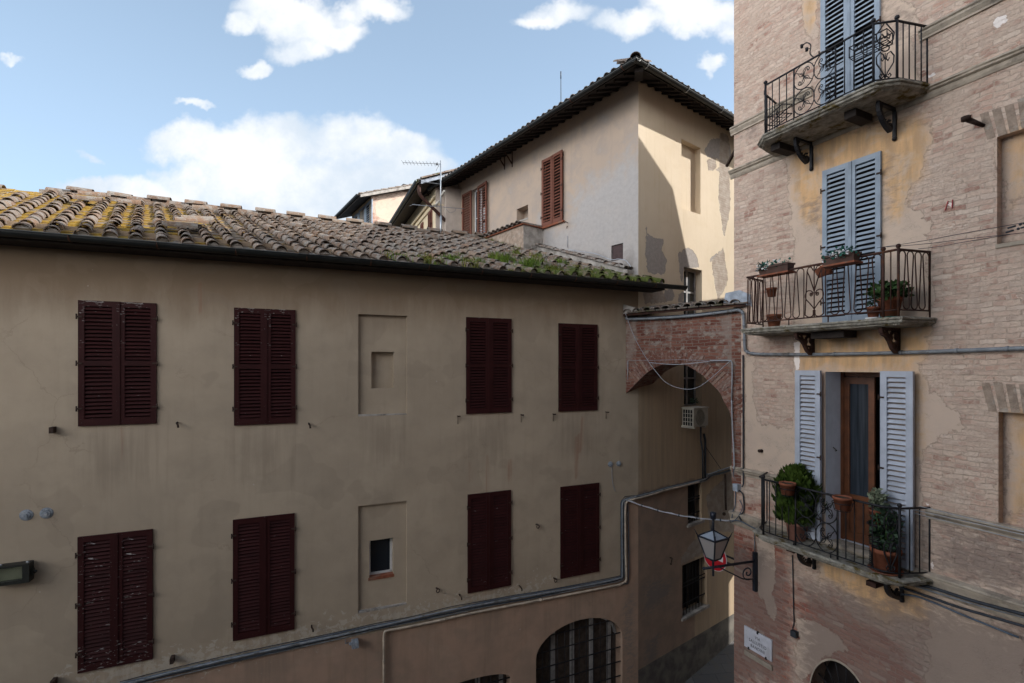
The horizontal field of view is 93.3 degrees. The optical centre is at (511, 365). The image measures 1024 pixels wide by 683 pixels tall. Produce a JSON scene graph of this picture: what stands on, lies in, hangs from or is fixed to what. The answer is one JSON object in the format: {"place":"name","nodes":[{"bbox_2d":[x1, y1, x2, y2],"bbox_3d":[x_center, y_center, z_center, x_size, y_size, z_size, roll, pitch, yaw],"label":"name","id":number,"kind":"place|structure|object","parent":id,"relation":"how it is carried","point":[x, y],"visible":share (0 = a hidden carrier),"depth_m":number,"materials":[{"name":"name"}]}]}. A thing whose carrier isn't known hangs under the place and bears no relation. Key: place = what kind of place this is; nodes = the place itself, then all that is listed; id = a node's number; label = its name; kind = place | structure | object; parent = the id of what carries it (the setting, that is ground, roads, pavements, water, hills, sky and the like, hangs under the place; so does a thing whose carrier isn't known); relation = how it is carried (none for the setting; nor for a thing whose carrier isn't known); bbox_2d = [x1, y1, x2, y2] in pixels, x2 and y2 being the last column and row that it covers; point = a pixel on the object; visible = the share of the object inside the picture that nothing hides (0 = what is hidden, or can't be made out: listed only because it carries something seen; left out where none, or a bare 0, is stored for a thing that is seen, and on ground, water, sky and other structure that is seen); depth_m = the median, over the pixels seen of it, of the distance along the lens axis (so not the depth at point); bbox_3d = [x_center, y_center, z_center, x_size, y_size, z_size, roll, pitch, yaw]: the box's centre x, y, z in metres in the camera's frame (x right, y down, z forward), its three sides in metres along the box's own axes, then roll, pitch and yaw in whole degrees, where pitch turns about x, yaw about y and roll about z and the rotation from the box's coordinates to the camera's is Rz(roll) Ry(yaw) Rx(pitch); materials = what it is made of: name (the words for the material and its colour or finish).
{"place":"outdoors","nodes":[
{"label":"outdoors","id":0,"kind":"place"},
{"bbox_2d":[0,0,733,219],"label":"sky","id":1,"kind":"structure","parent":0,"point":[307,107],"materials":[{"name":"blue"}]},
{"bbox_2d":[335,184,411,222],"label":"house","id":2,"kind":"structure","parent":0,"point":[380,205],"depth_m":26.49,"materials":[{"name":"paint"}]},
{"bbox_2d":[389,168,460,231],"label":"yellow wing","id":3,"kind":"structure","parent":0,"point":[419,216],"depth_m":17.54,"materials":[{"name":"beige paint"}]},
{"bbox_2d":[684,640,733,682],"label":"alley paving","id":4,"kind":"structure","parent":0,"point":[718,667],"depth_m":12.70,"materials":[{"name":"stone"}]},
{"label":"ground","id":5,"kind":"structure","parent":0,"visible":0},
{"bbox_2d":[0,184,687,682],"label":"plaster house","id":6,"kind":"structure","parent":5,"relation":"on","point":[226,430],"depth_m":8.54,"materials":[{"name":"beige paint"}]},
{"bbox_2d":[0,560,36,585],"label":"floodlight","id":7,"kind":"object","parent":6,"relation":"attached to","point":[12,573],"visible":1,"depth_m":6.85,"materials":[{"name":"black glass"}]},
{"bbox_2d":[345,638,358,648],"bbox_3d":[-2.880,4.986,8.688,0.226,0.135,0.160,0,0,-23],"label":"sensor box","id":8,"kind":"object","parent":6,"relation":"attached to","point":[353,643],"visible":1,"depth_m":8.66,"materials":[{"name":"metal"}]},
{"bbox_2d":[121,470,728,682],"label":"cable","id":9,"kind":"object","parent":6,"relation":"attached to","point":[400,620],"visible":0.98,"depth_m":9.03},
{"bbox_2d":[120,469,729,681],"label":"cable","id":10,"kind":"object","parent":6,"relation":"attached to","point":[427,612],"visible":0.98,"depth_m":9.30,"materials":[{"name":"grey plastic"}]},
{"bbox_2d":[126,467,729,682],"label":"conduit","id":11,"kind":"object","parent":6,"relation":"attached to","point":[342,634],"visible":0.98,"depth_m":9.20,"materials":[{"name":"grey metal"}]},
{"bbox_2d":[401,160,463,233],"bbox_3d":[-2.347,-4.971,14.443,1.856,2.300,0.363,0,0,0],"label":"tv aerial","id":12,"kind":"object","parent":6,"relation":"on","point":[441,196],"visible":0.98,"depth_m":14.41,"materials":[{"name":"metal"}]},
{"bbox_2d":[136,470,730,682],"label":"cable","id":13,"kind":"object","parent":6,"relation":"attached to","point":[396,623],"visible":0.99,"depth_m":9.04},
{"bbox_2d":[145,471,729,682],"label":"cable","id":14,"kind":"object","parent":6,"relation":"attached to","point":[404,623],"visible":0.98,"depth_m":9.03,"materials":[{"name":"grey plastic"}]},
{"bbox_2d":[460,674,509,682],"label":"arched window","id":15,"kind":"structure","parent":6,"relation":"in","point":[498,678],"depth_m":10.04,"materials":[{"name":"wood"}]},
{"bbox_2d":[380,236,656,282],"bbox_3d":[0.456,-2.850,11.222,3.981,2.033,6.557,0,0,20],"label":"grass","id":16,"kind":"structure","parent":6,"relation":"on","point":[528,263],"depth_m":10.20,"materials":[{"name":"green plant"}]},
{"bbox_2d":[382,481,698,682],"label":"pipe","id":17,"kind":"object","parent":6,"relation":"attached to","point":[491,609],"visible":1,"depth_m":10.17,"materials":[{"name":"grey metal"}]},
{"bbox_2d":[536,618,620,682],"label":"arched window","id":18,"kind":"structure","parent":6,"relation":"in","point":[584,650],"depth_m":10.89,"materials":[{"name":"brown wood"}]},
{"bbox_2d":[616,504,628,586],"bbox_3d":[2.483,4.088,11.030,0.457,1.847,0.019,0,0,-23],"label":"cable","id":19,"kind":"object","parent":6,"relation":"attached to","point":[628,550],"visible":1,"depth_m":11.11,"materials":[{"name":"grey plastic"}]},
{"bbox_2d":[422,51,733,682],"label":"tall house","id":20,"kind":"structure","parent":5,"relation":"on","point":[622,167],"depth_m":12.43,"materials":[{"name":"paint"}]},
{"bbox_2d":[475,187,484,232],"bbox_3d":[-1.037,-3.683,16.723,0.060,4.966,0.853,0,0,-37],"label":"window frame","id":21,"kind":"structure","parent":20,"relation":"in","point":[481,187],"depth_m":16.80,"materials":[{"name":"white paint"}]},
{"bbox_2d":[684,269,695,405],"bbox_3d":[4.593,-0.741,12.757,0.828,3.590,0.050,0,0,-37],"label":"window frame","id":22,"kind":"structure","parent":20,"relation":"in","point":[689,276],"depth_m":12.84,"materials":[{"name":"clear glass"}]},
{"bbox_2d":[688,485,693,519],"bbox_3d":[4.647,3.575,12.818,0.617,1.033,0.040,0,0,-37],"label":"window frame","id":23,"kind":"structure","parent":20,"relation":"in","point":[693,485],"depth_m":12.82,"materials":[{"name":"brown wood"}]},
{"bbox_2d":[687,559,698,608],"bbox_3d":[4.648,5.752,12.819,1.051,1.336,0.040,0,0,-37],"label":"window frame","id":24,"kind":"structure","parent":20,"relation":"in","point":[697,559],"depth_m":12.82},
{"bbox_2d":[689,397,697,403],"bbox_3d":[4.743,0.906,12.586,0.271,0.203,0.246,0,0,4],"label":"sill plant","id":25,"kind":"object","parent":20,"relation":"on","point":[693,401],"visible":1,"depth_m":12.56,"materials":[{"name":"green plant"}]},
{"bbox_2d":[681,406,708,428],"bbox_3d":[4.613,1.301,12.254,0.681,0.520,0.420,0,0,-37],"label":"air conditioner","id":26,"kind":"object","parent":20,"relation":"attached to","point":[693,417],"visible":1,"depth_m":12.06,"materials":[{"name":"white metal"}]},
{"bbox_2d":[700,427,705,477],"bbox_3d":[5.053,2.298,12.786,0.256,1.418,0.059,0,0,-37],"label":"drain pipe","id":27,"kind":"object","parent":20,"relation":"attached to","point":[704,463],"visible":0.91,"depth_m":12.76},
{"bbox_2d":[722,474,726,515],"bbox_3d":[5.913,3.576,13.419,0.197,1.146,0.098,0,0,-33],"label":"downpipe","id":28,"kind":"object","parent":20,"relation":"attached to","point":[725,497],"visible":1,"depth_m":13.44,"materials":[{"name":"metal"}]},
{"bbox_2d":[725,0,1023,682],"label":"brick palace","id":29,"kind":"structure","parent":5,"relation":"on","point":[914,132],"depth_m":7.08,"materials":[{"name":"brick"}]},
{"bbox_2d":[626,500,729,521],"bbox_3d":[3.466,3.112,10.288,2.278,0.144,0.031,0,0,42],"label":"hanging cable","id":30,"kind":"object","parent":29,"relation":"attached to","point":[679,515],"visible":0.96,"depth_m":10.22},
{"bbox_2d":[623,290,751,483],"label":"brick arch","id":31,"kind":"structure","parent":29,"relation":"attached to","point":[694,339],"depth_m":9.99,"materials":[{"name":"brick"}]},
{"bbox_2d":[626,316,729,389],"bbox_3d":[3.439,-0.350,10.249,2.299,1.682,0.085,0,0,44],"label":"looped wire","id":32,"kind":"object","parent":31,"relation":"attached to","point":[670,364],"visible":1,"depth_m":10.26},
{"bbox_2d":[627,308,736,317],"bbox_3d":[3.491,-1.096,10.241,2.448,0.100,0.031,0,0,44],"label":"cable","id":33,"kind":"object","parent":31,"relation":"attached to","point":[681,314],"visible":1,"depth_m":10.17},
{"bbox_2d":[710,360,734,468],"bbox_3d":[4.170,0.941,9.575,0.046,2.124,0.484,0,0,-44],"label":"conduit","id":34,"kind":"object","parent":31,"relation":"attached to","point":[731,409],"visible":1,"depth_m":9.44,"materials":[{"name":"grey metal"}]},
{"bbox_2d":[703,552,733,571],"bbox_3d":[4.259,3.938,9.900,0.046,0.590,0.830,0,0,-26],"label":"no entry sign","id":35,"kind":"object","parent":29,"relation":"attached to","point":[723,560],"visible":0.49,"depth_m":9.87,"materials":[{"name":"red metal"}]},
{"bbox_2d":[694,511,757,591],"bbox_3d":[3.981,3.440,8.977,1.190,1.568,0.463,0,0,-29],"label":"wall lantern","id":36,"kind":"object","parent":29,"relation":"attached to","point":[713,543],"depth_m":8.78,"materials":[{"name":"black metal"}]},
{"bbox_2d":[739,355,744,520],"bbox_3d":[4.424,1.384,9.310,0.093,3.184,0.105,0,0,0],"label":"conduit","id":37,"kind":"object","parent":29,"relation":"attached to","point":[742,431],"visible":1,"depth_m":9.30,"materials":[{"name":"grey metal"}]},
{"bbox_2d":[730,469,755,528],"bbox_3d":[4.467,2.530,9.177,0.092,1.112,0.769,0,0,-23],"label":"cable","id":38,"kind":"object","parent":29,"relation":"attached to","point":[741,509],"visible":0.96,"depth_m":9.38,"materials":[{"name":"grey plastic"}]},
{"bbox_2d":[744,625,772,661],"bbox_3d":[4.593,5.179,9.036,0.040,0.424,0.569,0,0,-26],"label":"street plate","id":39,"kind":"object","parent":29,"relation":"attached to","point":[757,642],"visible":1,"depth_m":9.02,"materials":[{"name":"stone"}]},
{"bbox_2d":[744,649,772,670],"bbox_3d":[4.599,5.496,9.039,0.028,0.090,0.569,0,0,-26],"label":"stone strip","id":40,"kind":"object","parent":29,"relation":"attached to","point":[758,660],"visible":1,"depth_m":9.02,"materials":[{"name":"beige stone"}]},
{"bbox_2d":[766,287,776,296],"bbox_3d":[4.472,-1.267,8.329,0.173,0.150,0.173,0,0,-26],"label":"flower pot","id":41,"kind":"object","parent":29,"relation":"hanging from","point":[768,291],"visible":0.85,"depth_m":8.28,"materials":[{"name":"ceramic"}]},
{"bbox_2d":[766,314,781,326],"bbox_3d":[4.509,-0.774,8.322,0.245,0.220,0.245,0,0,-26],"label":"flower pot","id":42,"kind":"object","parent":29,"relation":"on","point":[774,323],"visible":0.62,"depth_m":8.24,"materials":[{"name":"ceramic"}]},
{"bbox_2d":[755,257,795,277],"bbox_3d":[4.415,-1.665,8.143,0.373,0.271,0.597,0,0,-26],"label":"window box","id":43,"kind":"object","parent":29,"relation":"attached to","point":[773,269],"visible":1,"depth_m":8.09,"materials":[{"name":"ceramic"}]},
{"bbox_2d":[767,103,792,125],"bbox_3d":[4.520,-4.238,8.172,0.189,0.166,0.425,0,0,-4],"label":"wire planter","id":44,"kind":"object","parent":29,"relation":"attached to","point":[782,104],"visible":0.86,"depth_m":8.13,"materials":[{"name":"black metal"}]},
{"bbox_2d":[778,481,796,496],"bbox_3d":[4.473,1.997,7.848,0.267,0.207,0.271,0,0,14],"label":"flower pot","id":45,"kind":"object","parent":29,"relation":"attached to","point":[787,488],"visible":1,"depth_m":7.77,"materials":[{"name":"ceramic"}]},
{"bbox_2d":[792,555,794,628],"bbox_3d":[4.899,3.944,8.424,0.017,1.287,0.047,0,0,-26],"label":"cable","id":46,"kind":"object","parent":29,"relation":"attached to","point":[793,592],"visible":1,"depth_m":8.42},
{"bbox_2d":[770,463,827,541],"bbox_3d":[4.798,2.273,8.159,0.822,1.288,0.800,0,0,0],"label":"flower pot","id":47,"kind":"object","parent":29,"relation":"on","point":[792,472],"visible":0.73,"depth_m":7.97,"materials":[{"name":"ceramic"}]},
{"bbox_2d":[815,265,832,277],"bbox_3d":[4.913,-1.499,7.637,0.190,0.204,0.204,-31,-15,26],"label":"flower pot","id":48,"kind":"object","parent":29,"relation":"hanging from","point":[828,271],"visible":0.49,"depth_m":7.58,"materials":[{"name":"ceramic"}]},
{"bbox_2d":[625,308,1023,355],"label":"conduit","id":49,"kind":"object","parent":29,"relation":"attached to","point":[965,350],"visible":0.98,"depth_m":7.65,"materials":[{"name":"grey metal"}]},
{"bbox_2d":[820,244,862,268],"bbox_3d":[4.801,-1.613,7.079,0.341,0.276,0.511,0,0,-26],"label":"window box","id":50,"kind":"object","parent":29,"relation":"attached to","point":[837,258],"visible":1,"depth_m":7.03,"materials":[{"name":"ceramic"}]},
{"bbox_2d":[831,494,853,512],"bbox_3d":[4.840,2.017,7.084,0.267,0.207,0.271,0,0,14],"label":"flower pot","id":51,"kind":"object","parent":29,"relation":"attached to","point":[842,503],"visible":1,"depth_m":7.01,"materials":[{"name":"ceramic"}]},
{"bbox_2d":[844,377,875,545],"bbox_3d":[5.683,1.538,7.904,0.050,2.703,0.451,0,0,-28],"label":"door leaf","id":52,"kind":"structure","parent":29,"relation":"in","point":[859,392],"depth_m":7.90,"materials":[{"name":"brown wood"}]},
{"bbox_2d":[849,28,892,61],"bbox_3d":[5.055,-4.518,6.822,0.189,0.166,0.475,0,0,-31],"label":"wire planter","id":53,"kind":"object","parent":29,"relation":"attached to","point":[879,49],"visible":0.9,"depth_m":6.80,"materials":[{"name":"black metal"}]},
{"bbox_2d":[865,297,880,318],"bbox_3d":[5.170,-0.823,6.921,0.193,0.320,0.192,0,0,7],"label":"flower pot","id":54,"kind":"object","parent":29,"relation":"on","point":[873,315],"visible":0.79,"depth_m":6.87,"materials":[{"name":"ceramic"}]},
{"bbox_2d":[866,521,885,566],"bbox_3d":[5.293,2.599,7.000,0.260,0.640,0.260,0,0,-26],"label":"plant stand","id":55,"kind":"object","parent":29,"relation":"on","point":[870,554],"visible":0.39,"depth_m":6.95,"materials":[{"name":"black metal"}]},
{"bbox_2d":[867,487,889,524],"bbox_3d":[5.290,2.016,6.994,0.276,0.523,0.253,0,0,-6],"label":"flower pot","id":56,"kind":"object","parent":55,"relation":"on","point":[879,499],"visible":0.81,"depth_m":6.98,"materials":[{"name":"ceramic"}]},
{"bbox_2d":[868,504,905,576],"bbox_3d":[5.326,2.427,6.872,0.457,0.986,0.452,0,0,-26],"label":"potted plant","id":57,"kind":"object","parent":29,"relation":"on","point":[880,561],"visible":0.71,"depth_m":6.80,"materials":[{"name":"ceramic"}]},
{"bbox_2d":[865,279,914,317],"bbox_3d":[5.346,-0.955,6.868,0.568,0.582,0.536,0,0,-26],"label":"potted plant","id":58,"kind":"object","parent":29,"relation":"on","point":[887,296],"visible":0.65,"depth_m":6.76,"materials":[{"name":"plant"}]},
{"bbox_2d":[878,223,1018,247],"bbox_3d":[5.764,-1.702,6.260,0.020,0.024,1.777,0,0,-33],"label":"clothes line","id":59,"kind":"object","parent":29,"relation":"attached to","point":[952,235],"visible":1,"depth_m":6.29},
{"bbox_2d":[889,232,1023,246],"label":"clothes line","id":60,"kind":"object","parent":29,"relation":"attached to","point":[955,240],"visible":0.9,"depth_m":6.25,"materials":[{"name":"grey plastic"}]},
{"bbox_2d":[1005,226,1023,232],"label":"line tensioner","id":61,"kind":"object","parent":60,"relation":"attached to","point":[1018,228],"visible":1,"depth_m":5.78,"materials":[{"name":"black metal"}]},
{"bbox_2d":[1007,222,1023,228],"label":"line tensioner","id":62,"kind":"object","parent":60,"relation":"attached to","point":[1019,224],"visible":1,"depth_m":5.76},
{"bbox_2d":[900,593,1018,638],"bbox_3d":[5.824,3.283,6.469,0.024,0.136,1.383,0,0,-26],"label":"cable","id":63,"kind":"object","parent":29,"relation":"attached to","point":[991,626],"visible":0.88,"depth_m":6.32,"materials":[{"name":"grey plastic"}]},
{"bbox_2d":[899,587,1023,627],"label":"cable","id":64,"kind":"object","parent":29,"relation":"attached to","point":[966,609],"visible":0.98,"depth_m":6.30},
{"bbox_2d":[919,235,1005,248],"bbox_3d":[5.786,-1.589,6.222,0.013,0.030,0.874,0,0,-39],"label":"clothes line","id":65,"kind":"object","parent":29,"relation":"attached to","point":[962,242],"visible":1,"depth_m":6.22,"materials":[{"name":"grey plastic"}]},
{"bbox_2d":[912,509,1023,534],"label":"clothes line","id":66,"kind":"object","parent":29,"relation":"attached to","point":[971,522],"visible":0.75,"depth_m":6.16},
{"bbox_2d":[914,513,1022,540],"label":"clothes line","id":67,"kind":"object","parent":29,"relation":"attached to","point":[968,526],"visible":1,"depth_m":6.20,"materials":[{"name":"grey plastic"}]},
{"bbox_2d":[915,586,1023,617],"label":"cable","id":68,"kind":"object","parent":29,"relation":"attached to","point":[970,602],"visible":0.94,"depth_m":6.25,"materials":[{"name":"grey plastic"}]},
{"bbox_2d":[919,506,1023,531],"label":"clothes line","id":69,"kind":"object","parent":29,"relation":"attached to","point":[974,519],"visible":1,"depth_m":6.14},
{"bbox_2d":[921,585,1023,615],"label":"cable","id":70,"kind":"object","parent":29,"relation":"attached to","point":[976,601],"visible":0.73,"depth_m":6.20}
]}

